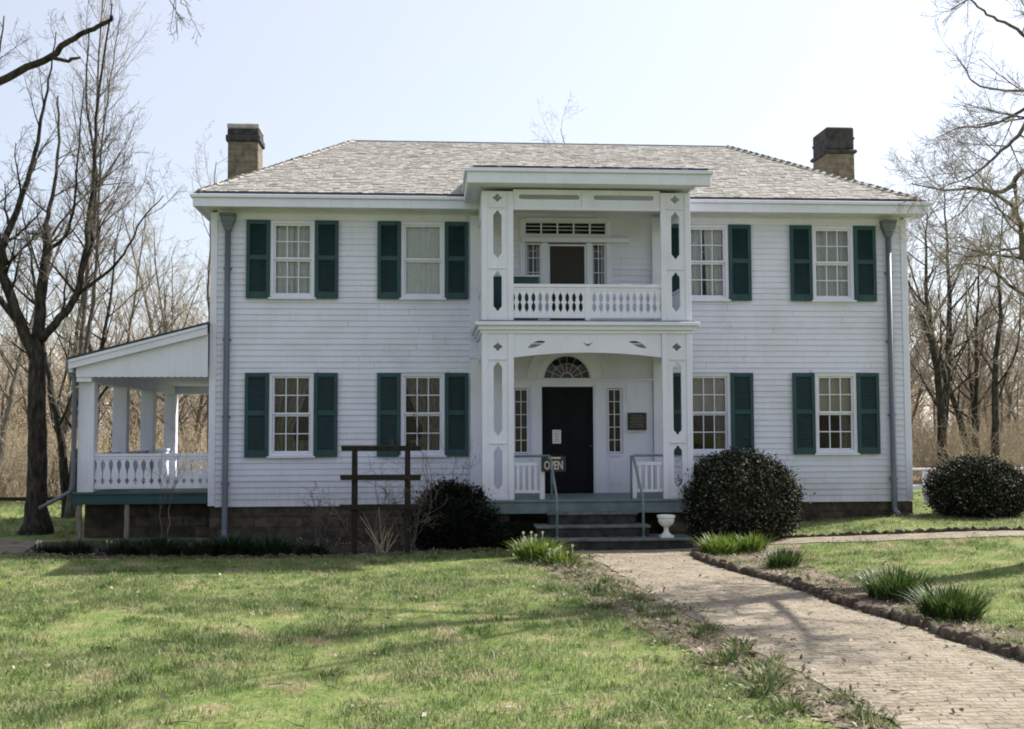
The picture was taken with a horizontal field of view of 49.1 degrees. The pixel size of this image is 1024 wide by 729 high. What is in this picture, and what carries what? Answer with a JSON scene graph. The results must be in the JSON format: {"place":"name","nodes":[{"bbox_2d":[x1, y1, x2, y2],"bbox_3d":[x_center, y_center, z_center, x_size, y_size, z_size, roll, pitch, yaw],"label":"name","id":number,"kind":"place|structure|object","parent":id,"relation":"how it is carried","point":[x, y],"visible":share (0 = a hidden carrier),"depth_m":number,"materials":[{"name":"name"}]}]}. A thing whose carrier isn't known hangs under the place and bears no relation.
{"place":"outdoors","nodes":[
{"label":"outdoors","id":0,"kind":"place"},
{"bbox_2d":[0,540,51,553],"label":"dirt path","id":1,"kind":"structure","parent":0,"point":[12,546],"depth_m":20.60,"materials":[{"name":"brown soil"}]},
{"bbox_2d":[0,431,1023,728],"bbox_3d":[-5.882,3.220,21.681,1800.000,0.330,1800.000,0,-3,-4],"label":"ground","id":2,"kind":"structure","parent":0,"point":[242,699],"depth_m":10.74,"materials":[{"name":"green plant"}]},
{"bbox_2d":[0,247,51,489],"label":"woodland tree","id":3,"kind":"object","parent":2,"relation":"on","point":[6,386],"visible":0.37,"depth_m":40.79,"materials":[{"name":"brown plant"}]},
{"bbox_2d":[0,284,69,414],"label":"woodland tree","id":4,"kind":"object","parent":2,"relation":"on","point":[23,392],"visible":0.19,"depth_m":58.33,"materials":[{"name":"brown plant"}]},
{"bbox_2d":[0,251,98,451],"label":"woodland tree","id":5,"kind":"object","parent":2,"relation":"on","point":[58,378],"visible":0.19,"depth_m":48.83,"materials":[{"name":"brown plant"}]},
{"bbox_2d":[0,172,112,474],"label":"woodland tree","id":6,"kind":"object","parent":2,"relation":"on","point":[11,403],"visible":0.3,"depth_m":34.65,"materials":[{"name":"brown plant"}]},
{"bbox_2d":[45,290,116,442],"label":"woodland tree","id":7,"kind":"object","parent":2,"relation":"on","point":[99,407],"visible":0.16,"depth_m":45.43,"materials":[{"name":"brown plant"}]},
{"bbox_2d":[0,172,172,517],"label":"bare tree","id":8,"kind":"object","parent":2,"relation":"on","point":[56,420],"visible":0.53,"depth_m":27.28,"materials":[{"name":"brown plant"}]},
{"bbox_2d":[24,174,154,496],"bbox_3d":[-12.911,-0.437,33.232,5.146,9.522,3.418,-3,-5,43],"label":"woodland tree","id":9,"kind":"object","parent":2,"relation":"on","point":[65,425],"visible":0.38,"depth_m":33.72,"materials":[{"name":"brown plant"}]},
{"bbox_2d":[0,0,193,535],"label":"bare tree","id":10,"kind":"object","parent":2,"relation":"on","point":[37,521],"visible":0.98,"depth_m":23.17,"materials":[{"name":"brown plant"}]},
{"bbox_2d":[51,256,146,430],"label":"woodland tree","id":11,"kind":"object","parent":2,"relation":"on","point":[138,419],"visible":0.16,"depth_m":56.62,"materials":[{"name":"brown plant"}]},
{"bbox_2d":[0,0,204,85],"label":"bare tree","id":12,"kind":"object","parent":2,"relation":"on","point":[24,68],"visible":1,"depth_m":12.06,"materials":[{"name":"brown plant"}]},
{"bbox_2d":[66,266,140,431],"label":"woodland tree","id":13,"kind":"object","parent":2,"relation":"on","point":[126,267],"visible":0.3,"depth_m":37.02,"materials":[{"name":"brown plant"}]},
{"bbox_2d":[47,0,169,517],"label":"bare tree","id":14,"kind":"object","parent":2,"relation":"on","point":[70,510],"visible":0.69,"depth_m":27.75,"materials":[{"name":"brown plant"}]},
{"bbox_2d":[53,187,186,451],"bbox_3d":[-12.311,-0.557,35.999,5.593,10.001,3.398,-3,-4,39],"label":"woodland tree","id":15,"kind":"object","parent":2,"relation":"on","point":[132,312],"visible":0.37,"depth_m":35.45,"materials":[{"name":"brown plant"}]},
{"bbox_2d":[100,272,155,448],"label":"woodland tree","id":16,"kind":"object","parent":2,"relation":"on","point":[131,334],"visible":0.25,"depth_m":42.97,"materials":[{"name":"brown plant"}]},
{"bbox_2d":[100,167,207,472],"bbox_3d":[-12.327,-1.252,38.675,3.983,11.735,5.683,4,-6,-54],"label":"woodland tree","id":17,"kind":"object","parent":2,"relation":"on","point":[150,318],"visible":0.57,"depth_m":38.75,"materials":[{"name":"brown plant"}]},
{"bbox_2d":[114,287,198,475],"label":"woodland tree","id":18,"kind":"object","parent":2,"relation":"on","point":[181,428],"visible":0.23,"depth_m":47.54,"materials":[{"name":"brown plant"}]},
{"bbox_2d":[114,184,208,423],"bbox_3d":[-10.740,-0.558,34.802,3.227,9.756,3.390,-3,-4,38],"label":"woodland tree","id":19,"kind":"object","parent":2,"relation":"on","point":[160,306],"visible":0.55,"depth_m":34.30,"materials":[{"name":"brown plant"}]},
{"bbox_2d":[120,225,202,448],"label":"woodland tree","id":20,"kind":"object","parent":2,"relation":"on","point":[132,262],"visible":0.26,"depth_m":52.95,"materials":[{"name":"brown plant"}]},
{"bbox_2d":[123,249,206,437],"bbox_3d":[-11.626,0.488,37.725,2.918,8.129,4.394,1,-4,-15],"label":"woodland tree","id":21,"kind":"object","parent":2,"relation":"on","point":[185,398],"visible":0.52,"depth_m":37.44,"materials":[{"name":"brown plant"}]},
{"bbox_2d":[136,239,207,469],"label":"woodland tree","id":22,"kind":"object","parent":2,"relation":"on","point":[192,406],"visible":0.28,"depth_m":40.95,"materials":[{"name":"brown plant"}]},
{"bbox_2d":[163,242,209,464],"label":"woodland tree","id":23,"kind":"object","parent":2,"relation":"on","point":[201,402],"visible":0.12,"depth_m":46.55,"materials":[{"name":"brown plant"}]},
{"bbox_2d":[174,121,227,462],"bbox_3d":[-9.492,-1.717,35.509,3.013,12.182,3.922,0,-3,-4],"label":"bare tree","id":24,"kind":"object","parent":2,"relation":"on","point":[208,285],"visible":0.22,"depth_m":35.60,"materials":[{"name":"brown plant"}]},
{"bbox_2d":[1,548,504,558],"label":"bed kerb","id":25,"kind":"structure","parent":2,"relation":"on","point":[270,555],"depth_m":18.46,"materials":[{"name":"brick"}]},
{"bbox_2d":[24,537,506,557],"bbox_3d":[-2.726,3.263,20.224,12.269,0.033,3.578,0,-3,-4],"label":"flower bed","id":26,"kind":"object","parent":2,"relation":"on","point":[346,549],"visible":0.19,"depth_m":20.35,"materials":[{"name":"soil"}]},
{"bbox_2d":[29,542,64,553],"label":"border plant","id":27,"kind":"object","parent":26,"relation":"on","point":[48,549],"visible":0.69,"depth_m":19.18,"materials":[{"name":"green plant"}]},
{"bbox_2d":[49,537,103,554],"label":"border plant","id":28,"kind":"object","parent":26,"relation":"on","point":[81,547],"visible":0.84,"depth_m":19.00,"materials":[{"name":"green plant"}]},
{"bbox_2d":[90,535,145,555],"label":"border plant","id":29,"kind":"object","parent":26,"relation":"on","point":[123,548],"visible":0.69,"depth_m":18.74,"materials":[{"name":"green plant"}]},
{"bbox_2d":[118,533,195,555],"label":"border plant","id":30,"kind":"object","parent":26,"relation":"on","point":[156,546],"visible":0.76,"depth_m":18.59,"materials":[{"name":"green plant"}]},
{"bbox_2d":[137,422,198,536],"bbox_3d":[-6.157,2.208,20.706,1.255,2.299,1.021,-2,-4,32],"label":"bare shrub","id":31,"kind":"object","parent":26,"relation":"on","point":[171,477],"visible":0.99,"depth_m":20.60,"materials":[{"name":"brown plant"}]},
{"bbox_2d":[169,536,238,556],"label":"border plant","id":32,"kind":"object","parent":26,"relation":"on","point":[200,547],"visible":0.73,"depth_m":18.52,"materials":[{"name":"green plant"}]},
{"bbox_2d":[198,530,270,555],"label":"border plant","id":33,"kind":"object","parent":26,"relation":"on","point":[235,548],"visible":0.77,"depth_m":18.66,"materials":[{"name":"green plant"}]},
{"bbox_2d":[238,532,313,556],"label":"border plant","id":34,"kind":"object","parent":26,"relation":"on","point":[274,546],"visible":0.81,"depth_m":18.62,"materials":[{"name":"green plant"}]},
{"bbox_2d":[283,539,336,555],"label":"border plant","id":35,"kind":"object","parent":26,"relation":"on","point":[309,549],"visible":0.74,"depth_m":18.73,"materials":[{"name":"green plant"}]},
{"bbox_2d":[295,482,348,543],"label":"bare shrub","id":36,"kind":"object","parent":26,"relation":"on","point":[316,522],"visible":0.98,"depth_m":20.55,"materials":[{"name":"brown plant"}]},
{"bbox_2d":[307,455,430,552],"bbox_3d":[-2.434,2.398,19.320,2.060,1.740,1.093,0,-3,-4],"label":"bare shrub","id":37,"kind":"object","parent":26,"relation":"on","point":[376,532],"visible":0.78,"depth_m":19.25,"materials":[{"name":"beige plant"}]},
{"bbox_2d":[360,513,398,552],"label":"dead stalks","id":38,"kind":"object","parent":26,"relation":"on","point":[380,547],"visible":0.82,"depth_m":18.79,"materials":[{"name":"plant"}]},
{"bbox_2d":[340,446,420,554],"bbox_3d":[-2.214,2.386,18.886,1.358,2.036,0.140,0,-3,-4],"label":"wooden trellis","id":39,"kind":"object","parent":26,"relation":"on","point":[354,506],"visible":0.83,"depth_m":18.86,"materials":[{"name":"brown wood"}]},
{"bbox_2d":[364,467,446,551],"bbox_3d":[-1.922,2.510,19.246,1.879,1.501,1.068,-2,-4,28],"label":"bare shrub","id":40,"kind":"object","parent":26,"relation":"on","point":[412,521],"visible":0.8,"depth_m":19.20,"materials":[{"name":"brown plant"}]},
{"bbox_2d":[368,390,495,500],"bbox_3d":[-1.546,1.905,20.994,1.542,2.909,2.457,-3,-4,36],"label":"bare shrub","id":41,"kind":"object","parent":26,"relation":"on","point":[425,476],"visible":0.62,"depth_m":21.01,"materials":[{"name":"brown plant"}]},
{"bbox_2d":[396,476,510,549],"bbox_3d":[-1.038,2.744,20.080,2.080,1.504,1.683,0,-3,-4],"label":"boxwood bush","id":42,"kind":"object","parent":26,"relation":"on","point":[464,521],"visible":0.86,"depth_m":19.64,"materials":[{"name":"green plant"}]},
{"bbox_2d":[478,518,530,549],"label":"boxwood bush","id":43,"kind":"object","parent":26,"relation":"on","point":[504,534],"visible":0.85,"depth_m":19.57,"materials":[{"name":"green plant"}]},
{"bbox_2d":[38,123,931,544],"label":"white house","id":44,"kind":"structure","parent":2,"relation":"on","point":[692,301],"depth_m":22.23,"materials":[{"name":"paint"}]},
{"bbox_2d":[266,370,316,457],"bbox_3d":[-4.326,1.001,22.076,0.990,1.757,0.480,0,-3,-4],"label":"window","id":45,"kind":"structure","parent":44,"relation":"in","point":[288,389],"depth_m":21.96,"materials":[{"name":"paint"}]},
{"bbox_2d":[268,218,316,299],"bbox_3d":[-4.330,-2.051,22.150,0.930,1.642,0.266,0,-3,-4],"label":"window","id":46,"kind":"structure","parent":44,"relation":"in","point":[292,251],"depth_m":22.20,"materials":[{"name":"paint"}]},
{"bbox_2d":[399,220,445,299],"bbox_3d":[-1.774,-2.052,22.304,0.930,1.642,0.192,0,-3,-4],"label":"window","id":47,"kind":"structure","parent":44,"relation":"in","point":[422,241],"depth_m":22.36,"materials":[{"name":"paint"}]},
{"bbox_2d":[398,370,447,456],"bbox_3d":[-1.773,1.003,22.265,0.990,1.757,0.478,0,-3,-4],"label":"window","id":48,"kind":"structure","parent":44,"relation":"in","point":[430,384],"depth_m":22.17,"materials":[{"name":"paint"}]},
{"bbox_2d":[493,275,539,319],"bbox_3d":[0.019,-1.212,21.522,1.000,0.955,0.560,0,-3,-4],"label":"storage chest","id":49,"kind":"object","parent":44,"relation":"on","point":[497,287],"visible":0.2,"depth_m":21.29,"materials":[{"name":"paint"}]},
{"bbox_2d":[542,387,592,492],"bbox_3d":[1.107,1.493,22.307,1.020,2.100,0.147,0,-3,-4],"label":"front door","id":50,"kind":"structure","parent":44,"relation":"in","point":[568,410],"depth_m":22.34,"materials":[{"name":"paint"}]},
{"bbox_2d":[548,244,586,319],"bbox_3d":[1.110,-1.555,22.493,0.776,1.728,0.050,0,-3,-4],"label":"balcony door","id":51,"kind":"structure","parent":44,"relation":"in","point":[566,262],"depth_m":22.50,"materials":[{"name":"paint"}]},
{"bbox_2d":[627,413,646,431],"bbox_3d":[2.497,1.158,22.360,0.380,0.395,0.036,0,-3,-4],"label":"wall plaque","id":52,"kind":"object","parent":44,"relation":"attached to","point":[637,422],"depth_m":22.34,"materials":[{"name":"brown metal"}]},
{"bbox_2d":[690,223,730,301],"bbox_3d":[3.953,-2.046,22.767,0.930,1.642,0.266,0,-3,-4],"label":"window","id":53,"kind":"structure","parent":44,"relation":"in","point":[715,245],"depth_m":22.82,"materials":[{"name":"paint"}]},
{"bbox_2d":[692,370,733,455],"bbox_3d":[3.964,1.000,22.586,0.990,1.757,0.266,0,-3,-4],"label":"window","id":54,"kind":"structure","parent":44,"relation":"in","point":[711,388],"depth_m":22.63,"materials":[{"name":"paint"}]},
{"bbox_2d":[810,224,856,301],"bbox_3d":[6.550,-2.044,22.961,0.930,1.642,0.266,0,-3,-4],"label":"window","id":55,"kind":"structure","parent":44,"relation":"in","point":[832,244],"depth_m":23.00,"materials":[{"name":"paint"}]},
{"bbox_2d":[811,370,859,454],"bbox_3d":[6.562,1.002,22.780,0.990,1.757,0.266,0,-3,-4],"label":"window","id":56,"kind":"structure","parent":44,"relation":"in","point":[835,390],"depth_m":22.76,"materials":[{"name":"paint"}]},
{"bbox_2d":[0,387,1023,502],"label":"undergrowth","id":57,"kind":"object","parent":2,"relation":"on","point":[13,463],"visible":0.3,"depth_m":37.28,"materials":[{"name":"brown plant"}]},
{"bbox_2d":[0,284,1023,461],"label":"woods","id":58,"kind":"object","parent":2,"relation":"on","point":[14,415],"visible":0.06,"depth_m":77.63,"materials":[{"name":"brown plant"}]},
{"bbox_2d":[519,511,694,550],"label":"front steps","id":59,"kind":"structure","parent":2,"relation":"on","point":[606,530],"depth_m":19.60,"materials":[{"name":"stone"}]},
{"bbox_2d":[515,455,559,538],"bbox_3d":[0.445,2.349,19.744,0.730,1.492,0.881,0,-3,-4],"label":"handrail","id":60,"kind":"object","parent":59,"relation":"on","point":[553,482],"visible":0.92,"depth_m":19.84,"materials":[{"name":"metal"}]},
{"bbox_2d":[541,456,565,471],"bbox_3d":[0.749,1.778,20.179,0.440,0.310,0.022,0,-3,-4],"label":"open sign","id":61,"kind":"object","parent":60,"relation":"hanging from","point":[559,463],"visible":0.98,"depth_m":20.17,"materials":[{"name":"metal"}]},
{"bbox_2d":[630,454,662,537],"bbox_3d":[2.474,2.350,19.896,0.601,1.492,0.881,0,-3,-4],"label":"handrail","id":62,"kind":"object","parent":59,"relation":"on","point":[640,486],"visible":1,"depth_m":20.10,"materials":[{"name":"metal"}]},
{"bbox_2d":[657,514,674,537],"bbox_3d":[2.697,2.825,19.592,0.318,0.386,0.318,0,-3,-4],"label":"planter urn","id":63,"kind":"object","parent":59,"relation":"on","point":[666,521],"visible":1,"depth_m":19.50,"materials":[{"name":"white stone"}]},
{"bbox_2d":[634,631,689,645],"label":"weed tuft","id":64,"kind":"object","parent":2,"relation":"on","point":[668,637],"visible":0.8,"depth_m":10.96,"materials":[{"name":"green plant"}]},
{"bbox_2d":[542,557,901,728],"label":"path border","id":65,"kind":"object","parent":2,"relation":"on","point":[824,716],"visible":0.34,"depth_m":10.69,"materials":[{"name":"brown soil"}]},
{"bbox_2d":[502,531,575,562],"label":"daffodil clump","id":66,"kind":"object","parent":65,"relation":"on","point":[533,549],"visible":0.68,"depth_m":17.69,"materials":[{"name":"green plant"}]},
{"bbox_2d":[539,543,584,564],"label":"daffodil clump","id":67,"kind":"object","parent":65,"relation":"on","point":[559,556],"visible":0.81,"depth_m":17.33,"materials":[{"name":"green plant"}]},
{"bbox_2d":[684,619,729,633],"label":"weed tuft","id":68,"kind":"object","parent":65,"relation":"on","point":[712,627],"visible":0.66,"depth_m":11.55,"materials":[{"name":"green plant"}]},
{"bbox_2d":[688,646,750,665],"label":"weed tuft","id":69,"kind":"object","parent":65,"relation":"on","point":[725,653],"visible":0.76,"depth_m":10.01,"materials":[{"name":"green plant"}]},
{"bbox_2d":[714,635,758,656],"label":"weed tuft","id":70,"kind":"object","parent":65,"relation":"on","point":[738,648],"visible":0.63,"depth_m":10.23,"materials":[{"name":"green plant"}]},
{"bbox_2d":[726,673,788,697],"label":"weed tuft","id":71,"kind":"object","parent":65,"relation":"on","point":[769,685],"visible":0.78,"depth_m":8.73,"materials":[{"name":"green plant"}]},
{"bbox_2d":[720,663,801,686],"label":"weed tuft","id":72,"kind":"object","parent":65,"relation":"on","point":[763,678],"visible":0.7,"depth_m":9.21,"materials":[{"name":"green plant"}]},
{"bbox_2d":[733,677,823,700],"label":"weed tuft","id":73,"kind":"object","parent":65,"relation":"on","point":[788,683],"visible":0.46,"depth_m":8.87,"materials":[{"name":"green plant"}]},
{"bbox_2d":[749,692,818,714],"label":"weed tuft","id":74,"kind":"object","parent":65,"relation":"on","point":[798,706],"visible":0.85,"depth_m":8.30,"materials":[{"name":"green plant"}]},
{"bbox_2d":[806,685,874,704],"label":"weed tuft","id":75,"kind":"object","parent":65,"relation":"on","point":[844,694],"visible":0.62,"depth_m":8.57,"materials":[{"name":"green plant"}]},
{"bbox_2d":[835,708,918,728],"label":"weed tuft","id":76,"kind":"object","parent":65,"relation":"on","point":[881,716],"visible":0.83,"depth_m":7.89,"materials":[{"name":"green plant"}]},
{"bbox_2d":[675,438,815,541],"bbox_3d":[4.134,2.439,20.475,2.457,2.182,2.334,-3,-5,41],"label":"boxwood bush","id":77,"kind":"object","parent":2,"relation":"on","point":[740,492],"visible":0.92,"depth_m":19.84,"materials":[{"name":"green plant"}]},
{"bbox_2d":[691,544,1023,661],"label":"brick kerb","id":78,"kind":"structure","parent":2,"relation":"on","point":[948,631],"depth_m":12.40,"materials":[{"name":"brick"}]},
{"bbox_2d":[713,544,1023,646],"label":"border","id":79,"kind":"object","parent":2,"relation":"on","point":[860,595],"visible":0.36,"depth_m":14.79,"materials":[{"name":"brown soil"}]},
{"bbox_2d":[688,530,758,554],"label":"green clump","id":80,"kind":"object","parent":79,"relation":"on","point":[723,545],"visible":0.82,"depth_m":18.42,"materials":[{"name":"green plant"}]},
{"bbox_2d":[735,530,776,552],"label":"green clump","id":81,"kind":"object","parent":79,"relation":"on","point":[756,545],"visible":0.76,"depth_m":18.44,"materials":[{"name":"green plant"}]},
{"bbox_2d":[753,547,813,568],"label":"green clump","id":82,"kind":"object","parent":79,"relation":"on","point":[778,558],"visible":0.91,"depth_m":16.54,"materials":[{"name":"green plant"}]},
{"bbox_2d":[843,563,947,601],"bbox_3d":[4.710,2.656,13.753,1.402,0.460,1.511,0,-3,-4],"label":"green clump","id":83,"kind":"object","parent":79,"relation":"on","point":[898,581],"visible":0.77,"depth_m":13.54,"materials":[{"name":"green plant"}]},
{"bbox_2d":[886,581,999,621],"bbox_3d":[4.846,2.590,12.326,1.279,0.436,1.214,2,-4,-34],"label":"green clump","id":84,"kind":"object","parent":79,"relation":"on","point":[956,603],"visible":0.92,"depth_m":12.17,"materials":[{"name":"green plant"}]},
{"bbox_2d":[780,526,1023,538],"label":"lawn kerb","id":85,"kind":"structure","parent":2,"relation":"on","point":[929,530],"depth_m":19.37,"materials":[{"name":"brick"}]},
{"bbox_2d":[909,263,972,427],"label":"woodland tree","id":86,"kind":"object","parent":2,"relation":"on","point":[924,377],"visible":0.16,"depth_m":43.70,"materials":[{"name":"brown plant"}]},
{"bbox_2d":[874,0,1023,337],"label":"bare tree","id":87,"kind":"object","parent":2,"relation":"on","point":[1015,213],"visible":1,"depth_m":16.48,"materials":[{"name":"brown plant"}]},
{"bbox_2d":[908,229,994,406],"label":"woodland tree","id":88,"kind":"object","parent":2,"relation":"on","point":[938,318],"visible":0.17,"depth_m":55.68,"materials":[{"name":"brown plant"}]},
{"bbox_2d":[906,139,1008,467],"bbox_3d":[14.181,-1.819,37.366,4.339,11.950,5.190,-2,-4,23],"label":"bare tree","id":89,"kind":"object","parent":2,"relation":"on","point":[941,403],"visible":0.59,"depth_m":36.97,"materials":[{"name":"brown plant"}]},
{"bbox_2d":[906,177,1018,457],"bbox_3d":[15.175,-1.032,39.343,5.319,10.521,5.807,0,-3,-4],"label":"bare tree","id":90,"kind":"object","parent":2,"relation":"on","point":[974,401],"visible":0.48,"depth_m":38.63,"materials":[{"name":"brown plant"}]},
{"bbox_2d":[915,450,1023,518],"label":"boxwood bush","id":91,"kind":"object","parent":2,"relation":"on","point":[977,486],"visible":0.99,"depth_m":21.96,"materials":[{"name":"green plant"}]},
{"bbox_2d":[922,227,1020,433],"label":"woodland tree","id":92,"kind":"object","parent":2,"relation":"on","point":[980,335],"visible":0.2,"depth_m":56.05,"materials":[{"name":"brown plant"}]},
{"bbox_2d":[942,273,1008,428],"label":"woodland tree","id":93,"kind":"object","parent":2,"relation":"on","point":[979,406],"visible":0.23,"depth_m":48.96,"materials":[{"name":"brown plant"}]},
{"bbox_2d":[953,283,1005,449],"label":"woodland tree","id":94,"kind":"object","parent":2,"relation":"on","point":[968,401],"visible":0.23,"depth_m":44.48,"materials":[{"name":"brown plant"}]},
{"bbox_2d":[945,267,1023,434],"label":"woodland tree","id":95,"kind":"object","parent":2,"relation":"on","point":[1010,399],"visible":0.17,"depth_m":61.21,"materials":[{"name":"brown plant"}]},
{"bbox_2d":[958,272,1011,431],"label":"woodland tree","id":96,"kind":"object","parent":2,"relation":"on","point":[985,407],"visible":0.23,"depth_m":56.11,"materials":[{"name":"brown plant"}]},
{"bbox_2d":[958,173,1023,463],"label":"bare tree","id":97,"kind":"object","parent":2,"relation":"on","point":[995,383],"visible":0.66,"depth_m":37.13,"materials":[{"name":"brown plant"}]},
{"bbox_2d":[965,276,1023,422],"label":"woodland tree","id":98,"kind":"object","parent":2,"relation":"on","point":[989,395],"visible":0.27,"depth_m":60.87,"materials":[{"name":"brown plant"}]},
{"bbox_2d":[972,290,1022,433],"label":"woodland tree","id":99,"kind":"object","parent":2,"relation":"on","point":[1002,402],"visible":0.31,"depth_m":51.81,"materials":[{"name":"brown plant"}]},
{"bbox_2d":[977,228,1023,364],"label":"woodland tree","id":100,"kind":"object","parent":2,"relation":"on","point":[1022,311],"visible":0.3,"depth_m":50.05,"materials":[{"name":"brown plant"}]},
{"bbox_2d":[989,326,1023,436],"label":"woodland tree","id":101,"kind":"object","parent":2,"relation":"on","point":[1009,409],"visible":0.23,"depth_m":63.80,"materials":[{"name":"brown plant"}]},
{"bbox_2d":[0,514,1023,728],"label":"fallen leaves","id":102,"kind":"object","parent":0,"point":[802,686],"depth_m":11.43,"materials":[{"name":"brown plant"}]},
{"bbox_2d":[0,0,1023,435],"label":"sky","id":103,"kind":"structure","parent":0,"point":[766,77],"materials":[{"name":"white"}]},
{"bbox_2d":[570,542,1023,728],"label":"brick path","id":104,"kind":"structure","parent":0,"point":[989,697],"depth_m":10.63,"materials":[{"name":"beige brick"}]},
{"bbox_2d":[703,531,1023,544],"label":"side path","id":105,"kind":"structure","parent":0,"point":[911,536],"depth_m":19.04,"materials":[{"name":"concrete"}]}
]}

